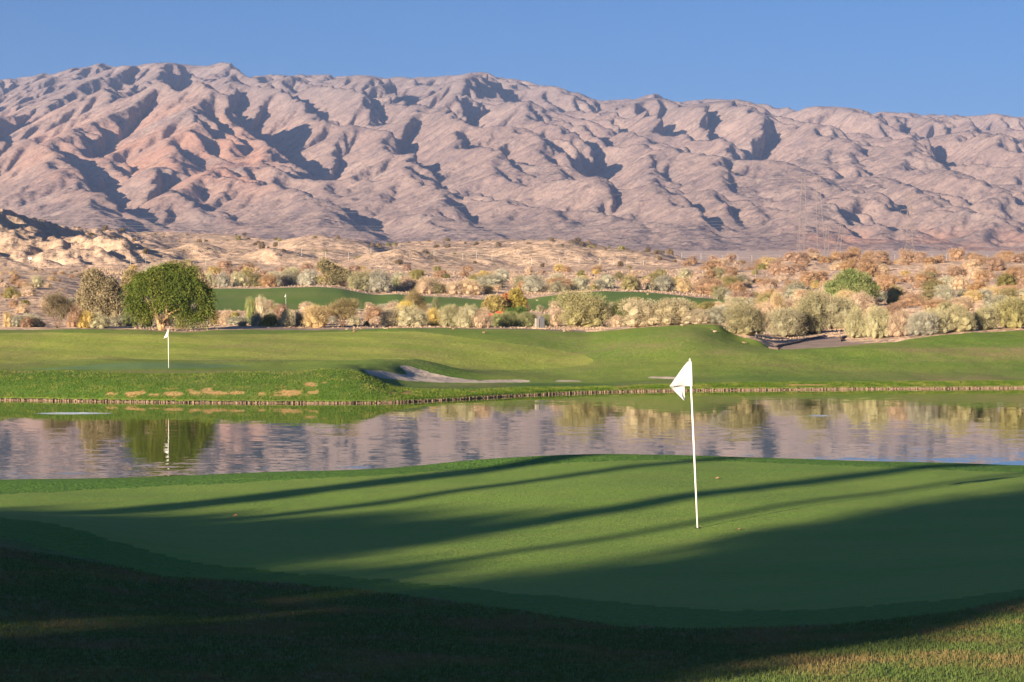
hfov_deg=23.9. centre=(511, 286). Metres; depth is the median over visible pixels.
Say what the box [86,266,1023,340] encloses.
dry grass
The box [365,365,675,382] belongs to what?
sand bunker
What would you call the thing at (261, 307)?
cream shrub
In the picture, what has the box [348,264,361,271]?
rust shrub
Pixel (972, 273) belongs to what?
tan shrub
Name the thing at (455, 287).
tan shrub
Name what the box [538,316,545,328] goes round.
utility box
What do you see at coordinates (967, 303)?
tan shrub
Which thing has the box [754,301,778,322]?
tan shrub
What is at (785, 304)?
tan shrub
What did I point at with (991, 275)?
rust shrub
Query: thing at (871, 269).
rust shrub
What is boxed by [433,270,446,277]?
rust shrub
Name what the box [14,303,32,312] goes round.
tan shrub
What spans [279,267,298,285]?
sage shrub
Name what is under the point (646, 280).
tan shrub
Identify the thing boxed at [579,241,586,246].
scrub bush
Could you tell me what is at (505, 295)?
autumn tree
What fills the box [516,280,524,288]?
rust shrub
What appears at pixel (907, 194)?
mast pylon
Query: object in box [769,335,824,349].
kerb
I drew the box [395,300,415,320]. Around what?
yellow bush
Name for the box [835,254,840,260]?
rust shrub
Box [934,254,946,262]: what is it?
rust shrub
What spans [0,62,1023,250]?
mountains
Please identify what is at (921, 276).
rust shrub
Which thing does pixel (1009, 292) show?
olive shrub
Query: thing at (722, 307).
grey shrub
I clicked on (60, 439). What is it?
lake water
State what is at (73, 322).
rust shrub
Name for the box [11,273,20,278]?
scrub bush
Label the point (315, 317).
golden shrub
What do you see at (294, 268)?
sage shrub
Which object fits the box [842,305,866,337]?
sage shrub
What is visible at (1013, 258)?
rust shrub
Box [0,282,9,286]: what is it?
scrub bush
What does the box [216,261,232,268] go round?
rust shrub
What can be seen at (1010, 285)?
rust shrub
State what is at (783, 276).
tan shrub
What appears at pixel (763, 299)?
olive shrub
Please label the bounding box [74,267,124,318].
tamarisk tree
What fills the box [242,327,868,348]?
cart path
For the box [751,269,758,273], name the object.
olive shrub
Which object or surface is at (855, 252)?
rust shrub
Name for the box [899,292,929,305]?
rust shrub
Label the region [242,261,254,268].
rust shrub
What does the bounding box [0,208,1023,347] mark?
desert ground
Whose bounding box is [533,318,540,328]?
utility box
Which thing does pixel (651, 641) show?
rough blades
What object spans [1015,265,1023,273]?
rust shrub
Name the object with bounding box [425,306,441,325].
golden shrub
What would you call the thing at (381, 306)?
grey shrub
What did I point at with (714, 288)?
olive shrub
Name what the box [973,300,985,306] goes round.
tan shrub
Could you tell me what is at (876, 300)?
tan shrub
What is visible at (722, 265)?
rust shrub
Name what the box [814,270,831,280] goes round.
rust shrub
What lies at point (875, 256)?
rust shrub
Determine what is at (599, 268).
rust shrub
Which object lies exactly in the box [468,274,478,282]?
olive shrub
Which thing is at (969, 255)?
rust shrub
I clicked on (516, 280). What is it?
sage shrub
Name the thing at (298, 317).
grey shrub
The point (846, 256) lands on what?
rust shrub
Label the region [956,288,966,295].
sage shrub
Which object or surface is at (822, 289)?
tan shrub
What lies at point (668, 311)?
cream shrub
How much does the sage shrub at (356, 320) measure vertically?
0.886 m
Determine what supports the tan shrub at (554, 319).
on the desert ground at (49, 244)
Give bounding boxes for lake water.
[0,388,1023,479]
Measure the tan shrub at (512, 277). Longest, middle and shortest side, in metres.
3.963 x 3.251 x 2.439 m
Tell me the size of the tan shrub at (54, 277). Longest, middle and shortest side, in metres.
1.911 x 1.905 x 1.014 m
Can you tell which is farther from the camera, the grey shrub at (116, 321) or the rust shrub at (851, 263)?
the rust shrub at (851, 263)
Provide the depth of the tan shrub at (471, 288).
469.17 m
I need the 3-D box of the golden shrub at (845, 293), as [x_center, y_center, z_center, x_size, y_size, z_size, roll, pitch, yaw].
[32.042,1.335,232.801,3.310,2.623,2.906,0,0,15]
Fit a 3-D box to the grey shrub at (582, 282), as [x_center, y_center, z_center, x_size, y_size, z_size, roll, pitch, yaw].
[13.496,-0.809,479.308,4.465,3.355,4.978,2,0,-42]
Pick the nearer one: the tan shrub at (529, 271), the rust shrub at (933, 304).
the rust shrub at (933, 304)
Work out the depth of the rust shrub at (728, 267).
586.86 m
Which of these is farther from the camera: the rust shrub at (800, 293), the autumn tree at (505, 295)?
the rust shrub at (800, 293)
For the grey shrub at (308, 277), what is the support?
on the desert ground at (49, 244)
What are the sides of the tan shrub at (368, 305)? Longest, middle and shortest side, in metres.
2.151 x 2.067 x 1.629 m
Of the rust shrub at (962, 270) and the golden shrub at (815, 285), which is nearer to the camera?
the golden shrub at (815, 285)
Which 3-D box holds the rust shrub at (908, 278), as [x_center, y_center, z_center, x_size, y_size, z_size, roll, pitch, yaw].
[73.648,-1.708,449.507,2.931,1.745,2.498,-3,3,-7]
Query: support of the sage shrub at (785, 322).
on the desert ground at (49, 244)
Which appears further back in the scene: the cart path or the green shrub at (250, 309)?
the green shrub at (250, 309)
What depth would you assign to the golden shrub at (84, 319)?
180.56 m
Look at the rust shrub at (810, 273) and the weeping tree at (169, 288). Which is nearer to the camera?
the weeping tree at (169, 288)
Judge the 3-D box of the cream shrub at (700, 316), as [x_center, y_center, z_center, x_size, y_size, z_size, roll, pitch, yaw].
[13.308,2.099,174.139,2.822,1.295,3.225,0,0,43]
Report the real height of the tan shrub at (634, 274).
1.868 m
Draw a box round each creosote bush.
[36,288,78,327]
[324,296,361,327]
[400,287,429,312]
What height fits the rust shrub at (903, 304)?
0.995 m
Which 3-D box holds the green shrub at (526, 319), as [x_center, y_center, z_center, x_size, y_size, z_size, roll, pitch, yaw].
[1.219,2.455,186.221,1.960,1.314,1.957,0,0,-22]
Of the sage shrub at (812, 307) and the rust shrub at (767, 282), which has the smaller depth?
the sage shrub at (812, 307)
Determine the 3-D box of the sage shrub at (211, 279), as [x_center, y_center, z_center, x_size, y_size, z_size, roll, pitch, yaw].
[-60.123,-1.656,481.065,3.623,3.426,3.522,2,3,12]
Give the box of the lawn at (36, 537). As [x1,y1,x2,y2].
[0,454,1023,681]
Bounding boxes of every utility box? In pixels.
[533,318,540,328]
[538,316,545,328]
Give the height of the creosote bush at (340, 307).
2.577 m
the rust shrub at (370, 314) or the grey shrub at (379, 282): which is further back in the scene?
the grey shrub at (379, 282)
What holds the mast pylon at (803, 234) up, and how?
on the desert ground at (49, 244)
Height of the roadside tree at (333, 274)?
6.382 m
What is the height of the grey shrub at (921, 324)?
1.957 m
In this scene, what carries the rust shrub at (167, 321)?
on the desert ground at (49, 244)
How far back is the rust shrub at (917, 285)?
373.30 m
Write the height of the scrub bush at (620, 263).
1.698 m
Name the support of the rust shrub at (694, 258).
on the desert ground at (49, 244)
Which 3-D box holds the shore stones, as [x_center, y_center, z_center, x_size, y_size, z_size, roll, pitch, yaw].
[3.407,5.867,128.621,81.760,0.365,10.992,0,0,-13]
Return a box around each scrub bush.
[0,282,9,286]
[9,278,18,283]
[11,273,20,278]
[258,243,264,248]
[375,242,382,247]
[393,258,403,263]
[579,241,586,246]
[616,260,623,266]
[666,248,673,253]
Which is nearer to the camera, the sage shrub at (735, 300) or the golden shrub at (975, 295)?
the golden shrub at (975, 295)
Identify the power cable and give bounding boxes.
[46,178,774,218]
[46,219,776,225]
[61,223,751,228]
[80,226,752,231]
[622,229,815,245]
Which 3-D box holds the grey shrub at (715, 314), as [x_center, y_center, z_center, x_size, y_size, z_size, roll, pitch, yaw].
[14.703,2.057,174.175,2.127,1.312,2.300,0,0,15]
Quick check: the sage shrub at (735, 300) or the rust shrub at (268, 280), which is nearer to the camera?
the sage shrub at (735, 300)
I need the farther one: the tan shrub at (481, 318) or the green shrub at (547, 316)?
the green shrub at (547, 316)
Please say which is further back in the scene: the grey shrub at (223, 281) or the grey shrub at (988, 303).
the grey shrub at (223, 281)
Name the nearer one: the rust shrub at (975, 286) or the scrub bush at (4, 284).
the scrub bush at (4, 284)
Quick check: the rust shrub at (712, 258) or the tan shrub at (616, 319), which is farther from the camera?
the rust shrub at (712, 258)
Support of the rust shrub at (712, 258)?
on the desert ground at (49, 244)
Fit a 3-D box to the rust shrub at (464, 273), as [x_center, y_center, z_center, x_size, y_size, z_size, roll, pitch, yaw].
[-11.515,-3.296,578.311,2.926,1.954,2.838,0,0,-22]
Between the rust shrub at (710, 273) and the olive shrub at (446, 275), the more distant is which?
the olive shrub at (446, 275)
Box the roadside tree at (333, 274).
[315,256,351,285]
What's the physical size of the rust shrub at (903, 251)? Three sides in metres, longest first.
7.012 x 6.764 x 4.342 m
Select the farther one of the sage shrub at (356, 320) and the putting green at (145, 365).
the sage shrub at (356, 320)
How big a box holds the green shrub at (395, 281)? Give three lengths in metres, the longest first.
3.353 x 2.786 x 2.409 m
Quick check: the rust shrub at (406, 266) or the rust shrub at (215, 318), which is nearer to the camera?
the rust shrub at (215, 318)
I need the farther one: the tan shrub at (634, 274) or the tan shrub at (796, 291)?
the tan shrub at (634, 274)
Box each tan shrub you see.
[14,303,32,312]
[19,282,36,292]
[20,285,37,295]
[47,275,57,280]
[217,309,232,323]
[266,299,273,308]
[279,274,288,285]
[298,300,312,311]
[357,267,372,276]
[364,302,374,311]
[369,316,381,324]
[382,299,399,316]
[397,275,419,291]
[414,276,435,293]
[444,281,465,293]
[459,278,485,294]
[471,306,493,327]
[493,284,501,289]
[507,273,518,283]
[526,269,533,274]
[547,300,562,311]
[549,308,562,325]
[611,314,623,326]
[625,271,638,277]
[643,276,651,284]
[692,274,703,281]
[715,258,729,263]
[732,260,742,266]
[742,281,753,287]
[754,284,774,294]
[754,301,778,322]
[760,297,789,309]
[772,273,794,281]
[785,295,805,309]
[793,288,806,298]
[810,253,820,260]
[818,285,830,297]
[829,260,847,269]
[847,291,876,312]
[869,295,884,305]
[878,263,890,271]
[885,308,910,336]
[922,263,943,274]
[948,295,975,310]
[950,274,970,289]
[963,259,983,270]
[965,267,981,278]
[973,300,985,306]
[973,304,984,310]
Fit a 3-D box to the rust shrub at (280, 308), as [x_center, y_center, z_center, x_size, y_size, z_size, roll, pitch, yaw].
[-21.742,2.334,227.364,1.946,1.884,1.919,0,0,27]
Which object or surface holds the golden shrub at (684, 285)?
on the desert ground at (49, 244)
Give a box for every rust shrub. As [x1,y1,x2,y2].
[8,299,17,307]
[15,278,26,287]
[19,316,33,326]
[63,303,81,326]
[159,314,171,325]
[208,309,219,323]
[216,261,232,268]
[223,268,232,274]
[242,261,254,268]
[258,270,268,276]
[258,273,278,286]
[273,302,290,319]
[300,262,313,270]
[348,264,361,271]
[362,305,383,321]
[401,263,411,269]
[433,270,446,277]
[460,270,468,276]
[465,265,472,270]
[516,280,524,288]
[543,275,577,290]
[562,266,571,271]
[590,265,601,271]
[682,260,691,265]
[689,256,697,263]
[690,276,726,294]
[702,260,721,269]
[704,269,716,279]
[709,254,718,260]
[716,263,725,269]
[723,265,738,271]
[724,252,737,262]
[724,269,738,276]
[725,290,756,303]
[730,280,746,291]
[753,259,760,265]
[757,276,778,289]
[768,259,782,267]
[768,262,787,275]
[774,287,788,296]
[777,264,797,274]
[782,251,796,260]
[784,279,804,287]
[788,263,808,271]
[792,251,811,263]
[796,290,810,297]
[798,261,808,266]
[799,275,812,282]
[800,270,817,280]
[805,248,820,260]
[805,280,814,287]
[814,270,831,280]
[815,256,834,262]
[818,279,830,289]
[830,250,841,260]
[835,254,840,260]
[836,250,852,260]
[839,258,858,269]
[845,246,862,256]
[852,256,860,261]
[857,256,876,266]
[857,264,881,276]
[861,251,872,258]
[869,255,881,259]
[871,258,881,264]
[872,252,883,257]
[877,274,897,290]
[878,250,891,259]
[880,255,890,262]
[880,302,903,317]
[895,301,907,307]
[898,248,915,258]
[899,252,912,261]
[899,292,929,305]
[900,259,911,264]
[902,273,914,281]
[911,251,927,261]
[911,256,922,262]
[913,280,924,288]
[914,272,933,282]
[920,298,949,311]
[921,257,935,263]
[923,268,938,276]
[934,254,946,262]
[946,247,967,260]
[946,265,968,275]
[946,269,960,276]
[965,251,976,259]
[965,281,989,292]
[973,255,987,264]
[973,269,990,281]
[978,278,987,283]
[986,256,1008,270]
[988,272,996,277]
[1002,251,1015,260]
[1002,266,1018,276]
[1003,254,1023,261]
[1004,284,1021,289]
[1014,277,1022,284]
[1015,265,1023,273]
[1016,268,1023,277]
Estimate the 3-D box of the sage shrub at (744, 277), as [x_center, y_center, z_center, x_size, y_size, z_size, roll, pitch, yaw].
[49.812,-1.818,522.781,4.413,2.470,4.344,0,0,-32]
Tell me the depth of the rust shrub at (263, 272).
559.96 m
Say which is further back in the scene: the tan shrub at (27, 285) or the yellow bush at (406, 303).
the tan shrub at (27, 285)
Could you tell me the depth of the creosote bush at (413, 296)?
211.60 m
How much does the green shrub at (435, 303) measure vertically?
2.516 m
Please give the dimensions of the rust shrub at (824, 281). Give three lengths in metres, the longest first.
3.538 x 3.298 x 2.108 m
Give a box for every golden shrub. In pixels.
[2,311,12,326]
[76,309,94,327]
[128,264,138,269]
[208,265,222,273]
[244,266,253,271]
[300,303,330,327]
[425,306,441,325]
[475,271,492,277]
[480,285,495,293]
[553,263,564,270]
[674,276,693,291]
[758,257,779,268]
[770,289,783,310]
[811,282,821,288]
[833,288,855,302]
[900,270,910,275]
[962,290,983,302]
[981,285,1001,297]
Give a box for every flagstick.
[164,331,168,367]
[670,359,697,527]
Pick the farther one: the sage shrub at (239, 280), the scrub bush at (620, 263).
the scrub bush at (620, 263)
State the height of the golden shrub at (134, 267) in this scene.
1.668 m
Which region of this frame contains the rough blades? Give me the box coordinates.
[0,547,1023,681]
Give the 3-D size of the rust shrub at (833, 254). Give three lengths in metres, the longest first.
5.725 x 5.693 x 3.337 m
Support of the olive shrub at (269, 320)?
on the desert ground at (49, 244)
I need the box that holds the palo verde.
[823,267,883,299]
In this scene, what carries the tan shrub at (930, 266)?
on the desert ground at (49, 244)
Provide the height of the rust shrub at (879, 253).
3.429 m
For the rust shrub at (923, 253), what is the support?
on the desert ground at (49, 244)
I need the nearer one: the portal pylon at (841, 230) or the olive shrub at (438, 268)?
the olive shrub at (438, 268)
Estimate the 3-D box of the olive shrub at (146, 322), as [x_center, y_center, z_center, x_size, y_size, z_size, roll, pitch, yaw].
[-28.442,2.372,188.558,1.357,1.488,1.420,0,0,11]
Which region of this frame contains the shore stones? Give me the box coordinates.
[0,386,1023,403]
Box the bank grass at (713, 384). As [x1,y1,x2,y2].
[0,368,1023,399]
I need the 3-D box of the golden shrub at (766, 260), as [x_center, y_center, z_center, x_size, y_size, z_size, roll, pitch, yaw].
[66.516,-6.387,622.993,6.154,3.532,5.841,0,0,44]
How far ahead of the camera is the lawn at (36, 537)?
22.47 m
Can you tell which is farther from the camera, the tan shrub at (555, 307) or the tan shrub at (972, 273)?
the tan shrub at (972, 273)
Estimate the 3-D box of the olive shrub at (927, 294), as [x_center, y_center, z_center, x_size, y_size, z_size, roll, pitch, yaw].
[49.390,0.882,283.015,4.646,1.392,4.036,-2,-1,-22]
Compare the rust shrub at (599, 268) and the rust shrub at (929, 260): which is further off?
the rust shrub at (929, 260)
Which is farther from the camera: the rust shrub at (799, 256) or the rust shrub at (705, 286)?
the rust shrub at (799, 256)
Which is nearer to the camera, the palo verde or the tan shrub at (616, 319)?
the tan shrub at (616, 319)
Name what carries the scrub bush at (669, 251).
on the desert ground at (49, 244)
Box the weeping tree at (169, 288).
[116,262,219,330]
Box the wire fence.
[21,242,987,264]
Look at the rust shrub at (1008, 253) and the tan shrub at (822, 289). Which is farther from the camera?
the rust shrub at (1008, 253)
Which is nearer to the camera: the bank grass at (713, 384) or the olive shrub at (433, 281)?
the bank grass at (713, 384)
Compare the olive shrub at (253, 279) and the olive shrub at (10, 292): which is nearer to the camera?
the olive shrub at (10, 292)
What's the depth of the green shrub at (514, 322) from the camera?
187.30 m
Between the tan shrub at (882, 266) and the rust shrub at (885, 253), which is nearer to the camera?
the tan shrub at (882, 266)
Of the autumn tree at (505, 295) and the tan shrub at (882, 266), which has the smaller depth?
the autumn tree at (505, 295)
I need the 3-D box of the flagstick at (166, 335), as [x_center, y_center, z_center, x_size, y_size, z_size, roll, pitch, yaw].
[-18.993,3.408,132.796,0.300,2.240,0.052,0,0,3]
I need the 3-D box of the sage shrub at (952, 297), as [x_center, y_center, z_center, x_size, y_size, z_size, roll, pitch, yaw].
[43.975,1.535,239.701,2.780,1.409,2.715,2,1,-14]
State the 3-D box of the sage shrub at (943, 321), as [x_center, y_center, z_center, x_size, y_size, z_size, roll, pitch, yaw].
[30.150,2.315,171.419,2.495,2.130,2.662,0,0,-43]
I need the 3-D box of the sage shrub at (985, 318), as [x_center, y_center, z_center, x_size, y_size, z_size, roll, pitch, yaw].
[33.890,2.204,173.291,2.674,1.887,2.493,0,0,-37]
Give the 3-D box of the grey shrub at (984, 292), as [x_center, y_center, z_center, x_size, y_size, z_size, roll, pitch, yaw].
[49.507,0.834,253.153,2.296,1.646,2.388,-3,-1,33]
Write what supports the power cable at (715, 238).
hanging from the portal pylon at (841, 230)
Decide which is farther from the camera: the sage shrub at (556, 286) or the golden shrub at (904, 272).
the golden shrub at (904, 272)
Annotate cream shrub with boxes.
[254,295,269,316]
[378,307,399,326]
[617,295,660,326]
[645,296,697,325]
[679,308,711,323]
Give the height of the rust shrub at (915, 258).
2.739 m
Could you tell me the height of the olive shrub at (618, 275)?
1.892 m
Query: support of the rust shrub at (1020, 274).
on the desert ground at (49, 244)
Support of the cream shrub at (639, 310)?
on the desert ground at (49, 244)
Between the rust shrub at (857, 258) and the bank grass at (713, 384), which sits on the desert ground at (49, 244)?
the rust shrub at (857, 258)
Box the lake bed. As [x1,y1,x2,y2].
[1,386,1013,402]
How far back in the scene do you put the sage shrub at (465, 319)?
182.37 m
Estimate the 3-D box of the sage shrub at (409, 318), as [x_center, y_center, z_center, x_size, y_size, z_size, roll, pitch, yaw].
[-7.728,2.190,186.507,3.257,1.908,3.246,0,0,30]
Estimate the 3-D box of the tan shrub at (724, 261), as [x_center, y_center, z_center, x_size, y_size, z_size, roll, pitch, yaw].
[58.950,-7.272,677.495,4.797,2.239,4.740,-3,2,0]
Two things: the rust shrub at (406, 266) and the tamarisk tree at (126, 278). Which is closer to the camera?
the tamarisk tree at (126, 278)
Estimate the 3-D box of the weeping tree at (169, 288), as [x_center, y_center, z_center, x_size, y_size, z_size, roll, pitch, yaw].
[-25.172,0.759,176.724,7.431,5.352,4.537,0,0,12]
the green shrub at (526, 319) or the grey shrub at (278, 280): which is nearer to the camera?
the green shrub at (526, 319)
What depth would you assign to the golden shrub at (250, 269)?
582.64 m
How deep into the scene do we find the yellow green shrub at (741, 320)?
170.36 m
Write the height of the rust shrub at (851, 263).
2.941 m
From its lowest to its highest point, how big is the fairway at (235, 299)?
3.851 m
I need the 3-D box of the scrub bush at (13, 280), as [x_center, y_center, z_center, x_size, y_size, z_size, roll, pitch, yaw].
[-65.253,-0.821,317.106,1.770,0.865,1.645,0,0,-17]
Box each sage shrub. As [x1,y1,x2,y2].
[30,274,45,287]
[87,311,111,327]
[204,270,217,286]
[230,271,249,286]
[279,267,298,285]
[279,309,295,326]
[286,266,300,280]
[344,269,371,290]
[346,315,361,324]
[390,304,430,326]
[436,304,460,326]
[455,303,478,327]
[511,275,525,285]
[536,305,544,311]
[548,279,570,291]
[645,283,656,289]
[677,268,691,278]
[712,266,724,272]
[712,287,728,299]
[724,295,753,307]
[735,274,751,282]
[764,306,808,336]
[790,285,834,333]
[821,293,862,328]
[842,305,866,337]
[861,303,892,338]
[922,306,953,333]
[936,301,950,312]
[943,296,966,303]
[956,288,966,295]
[970,306,1001,329]
[1014,288,1023,300]
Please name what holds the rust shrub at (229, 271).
on the desert ground at (49, 244)
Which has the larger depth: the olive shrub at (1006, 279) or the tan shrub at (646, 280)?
the tan shrub at (646, 280)
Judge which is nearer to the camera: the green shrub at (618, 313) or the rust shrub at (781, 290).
the green shrub at (618, 313)
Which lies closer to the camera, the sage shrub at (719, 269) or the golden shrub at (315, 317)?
the golden shrub at (315, 317)
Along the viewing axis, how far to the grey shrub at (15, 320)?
181.93 m
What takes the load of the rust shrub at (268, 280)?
on the desert ground at (49, 244)
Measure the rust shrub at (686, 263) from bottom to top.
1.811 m
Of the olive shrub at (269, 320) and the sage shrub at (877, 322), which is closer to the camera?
the sage shrub at (877, 322)
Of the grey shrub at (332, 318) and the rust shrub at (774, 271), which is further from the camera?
the rust shrub at (774, 271)
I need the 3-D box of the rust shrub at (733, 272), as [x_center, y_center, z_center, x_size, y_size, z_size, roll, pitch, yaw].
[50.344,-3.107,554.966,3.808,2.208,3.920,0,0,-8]
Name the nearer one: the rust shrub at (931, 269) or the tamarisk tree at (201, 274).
the tamarisk tree at (201, 274)
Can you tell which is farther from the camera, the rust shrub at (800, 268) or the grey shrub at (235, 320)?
the rust shrub at (800, 268)
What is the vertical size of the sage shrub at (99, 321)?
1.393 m
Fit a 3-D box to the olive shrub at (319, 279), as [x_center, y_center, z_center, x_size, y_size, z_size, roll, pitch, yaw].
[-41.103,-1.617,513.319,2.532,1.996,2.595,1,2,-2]
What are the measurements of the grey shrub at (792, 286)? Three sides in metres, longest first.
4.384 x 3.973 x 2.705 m
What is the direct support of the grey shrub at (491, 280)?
on the desert ground at (49, 244)
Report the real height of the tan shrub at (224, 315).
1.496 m
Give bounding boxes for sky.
[0,0,1023,116]
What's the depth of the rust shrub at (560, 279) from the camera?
478.59 m
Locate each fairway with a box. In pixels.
[0,324,1023,402]
[192,287,724,310]
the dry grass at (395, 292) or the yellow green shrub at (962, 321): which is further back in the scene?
the dry grass at (395, 292)
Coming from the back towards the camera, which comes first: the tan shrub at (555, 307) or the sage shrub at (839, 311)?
the tan shrub at (555, 307)
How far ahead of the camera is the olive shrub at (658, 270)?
557.50 m
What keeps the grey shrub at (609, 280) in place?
on the desert ground at (49, 244)
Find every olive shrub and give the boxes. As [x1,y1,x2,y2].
[2,286,22,297]
[21,299,30,304]
[139,316,153,325]
[174,320,187,328]
[182,259,192,263]
[230,310,240,318]
[242,269,250,277]
[245,272,261,286]
[259,313,279,326]
[315,275,321,283]
[408,269,424,279]
[422,277,438,287]
[430,282,447,293]
[433,266,441,270]
[443,273,449,277]
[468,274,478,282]
[576,269,584,275]
[589,285,600,289]
[614,271,624,278]
[618,274,641,290]
[645,272,663,282]
[654,268,667,275]
[698,301,716,310]
[709,285,725,295]
[715,271,725,280]
[718,276,742,287]
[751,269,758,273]
[752,290,776,308]
[756,262,765,269]
[883,284,905,303]
[917,270,937,281]
[919,289,937,300]
[920,278,944,291]
[994,271,1018,285]
[996,286,1017,299]
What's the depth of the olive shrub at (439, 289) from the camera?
469.39 m
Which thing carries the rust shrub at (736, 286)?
on the desert ground at (49, 244)
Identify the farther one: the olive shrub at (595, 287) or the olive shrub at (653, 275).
the olive shrub at (653, 275)
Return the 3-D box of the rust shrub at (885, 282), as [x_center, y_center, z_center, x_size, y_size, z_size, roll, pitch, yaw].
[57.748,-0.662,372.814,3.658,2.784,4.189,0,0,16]
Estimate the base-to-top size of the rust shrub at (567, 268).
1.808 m
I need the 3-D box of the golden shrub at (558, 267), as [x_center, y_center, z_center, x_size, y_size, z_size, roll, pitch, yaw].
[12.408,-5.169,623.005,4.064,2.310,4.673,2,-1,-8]
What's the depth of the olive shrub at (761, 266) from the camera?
610.40 m
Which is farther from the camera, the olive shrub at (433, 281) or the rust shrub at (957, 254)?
the rust shrub at (957, 254)
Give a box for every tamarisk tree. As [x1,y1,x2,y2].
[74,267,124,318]
[120,267,140,314]
[165,259,208,319]
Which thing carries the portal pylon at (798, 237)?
on the desert ground at (49, 244)
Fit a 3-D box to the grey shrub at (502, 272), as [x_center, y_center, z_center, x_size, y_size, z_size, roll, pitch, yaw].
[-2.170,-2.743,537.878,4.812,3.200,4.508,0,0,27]
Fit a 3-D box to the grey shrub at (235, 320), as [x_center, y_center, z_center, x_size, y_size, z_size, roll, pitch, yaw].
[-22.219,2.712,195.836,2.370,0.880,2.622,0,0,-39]
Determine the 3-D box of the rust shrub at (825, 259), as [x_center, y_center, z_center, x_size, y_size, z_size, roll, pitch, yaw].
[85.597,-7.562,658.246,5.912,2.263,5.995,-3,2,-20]
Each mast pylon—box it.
[794,218,812,251]
[901,191,917,250]
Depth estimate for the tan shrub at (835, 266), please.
601.65 m
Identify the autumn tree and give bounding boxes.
[480,294,508,313]
[500,292,514,303]
[506,286,527,308]
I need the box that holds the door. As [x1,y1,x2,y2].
[540,319,543,327]
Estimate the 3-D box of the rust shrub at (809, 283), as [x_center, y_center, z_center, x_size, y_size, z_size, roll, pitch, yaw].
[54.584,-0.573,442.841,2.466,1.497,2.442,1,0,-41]
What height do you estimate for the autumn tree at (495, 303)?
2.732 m
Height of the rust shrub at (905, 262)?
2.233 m
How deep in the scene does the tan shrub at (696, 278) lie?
536.35 m
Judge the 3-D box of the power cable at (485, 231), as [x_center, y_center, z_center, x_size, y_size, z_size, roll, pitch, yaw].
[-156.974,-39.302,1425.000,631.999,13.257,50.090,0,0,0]
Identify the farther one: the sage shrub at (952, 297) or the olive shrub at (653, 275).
the olive shrub at (653, 275)
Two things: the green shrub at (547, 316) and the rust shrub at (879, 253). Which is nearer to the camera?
the green shrub at (547, 316)
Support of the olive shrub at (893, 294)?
on the desert ground at (49, 244)
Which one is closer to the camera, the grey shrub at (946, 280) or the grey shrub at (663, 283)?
the grey shrub at (946, 280)
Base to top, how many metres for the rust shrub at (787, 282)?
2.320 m
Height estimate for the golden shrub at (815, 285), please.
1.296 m
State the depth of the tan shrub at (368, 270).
542.39 m
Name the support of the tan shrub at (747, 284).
on the desert ground at (49, 244)
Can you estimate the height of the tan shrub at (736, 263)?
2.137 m
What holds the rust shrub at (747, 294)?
on the desert ground at (49, 244)
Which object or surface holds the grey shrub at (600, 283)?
on the desert ground at (49, 244)
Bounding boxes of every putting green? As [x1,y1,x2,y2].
[0,460,1023,610]
[38,362,245,369]
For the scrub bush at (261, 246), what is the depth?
813.43 m
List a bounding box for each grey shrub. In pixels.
[10,314,24,326]
[23,313,43,326]
[107,313,139,326]
[216,272,231,286]
[223,316,250,324]
[238,321,247,325]
[249,312,262,325]
[268,270,281,285]
[293,310,305,325]
[297,268,319,285]
[327,315,337,321]
[365,269,395,292]
[376,303,388,310]
[390,271,405,279]
[475,273,507,287]
[493,268,511,280]
[520,273,548,292]
[545,273,562,285]
[571,275,590,290]
[594,278,607,289]
[600,274,617,287]
[651,274,677,291]
[705,308,729,323]
[712,303,730,317]
[782,280,805,297]
[877,291,886,301]
[903,310,939,335]
[932,283,952,289]
[933,286,956,299]
[940,275,953,287]
[976,288,994,301]
[980,293,1009,314]
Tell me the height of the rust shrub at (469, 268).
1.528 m
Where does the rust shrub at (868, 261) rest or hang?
on the desert ground at (49, 244)
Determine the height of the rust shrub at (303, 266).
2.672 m
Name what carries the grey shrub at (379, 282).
on the desert ground at (49, 244)
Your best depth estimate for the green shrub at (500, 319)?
186.94 m
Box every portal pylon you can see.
[780,172,826,253]
[823,222,842,256]
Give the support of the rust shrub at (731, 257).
on the desert ground at (49, 244)
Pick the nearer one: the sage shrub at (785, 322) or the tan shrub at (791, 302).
the sage shrub at (785, 322)
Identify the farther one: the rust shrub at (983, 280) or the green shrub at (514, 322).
the rust shrub at (983, 280)
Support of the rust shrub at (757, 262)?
on the desert ground at (49, 244)
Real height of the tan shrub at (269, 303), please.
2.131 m
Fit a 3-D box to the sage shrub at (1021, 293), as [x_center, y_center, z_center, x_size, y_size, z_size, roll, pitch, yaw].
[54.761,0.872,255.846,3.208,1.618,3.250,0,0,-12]
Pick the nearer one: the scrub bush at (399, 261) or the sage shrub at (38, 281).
the sage shrub at (38, 281)
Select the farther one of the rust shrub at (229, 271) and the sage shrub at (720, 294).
the rust shrub at (229, 271)
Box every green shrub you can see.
[245,296,255,323]
[390,277,400,291]
[430,296,439,310]
[491,312,515,326]
[505,305,528,314]
[506,311,520,325]
[517,312,537,326]
[540,313,551,325]
[548,286,617,326]
[608,299,629,325]
[720,300,772,335]
[944,302,977,331]
[990,295,1023,328]
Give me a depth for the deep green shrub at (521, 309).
247.16 m
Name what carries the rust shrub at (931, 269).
on the desert ground at (49, 244)

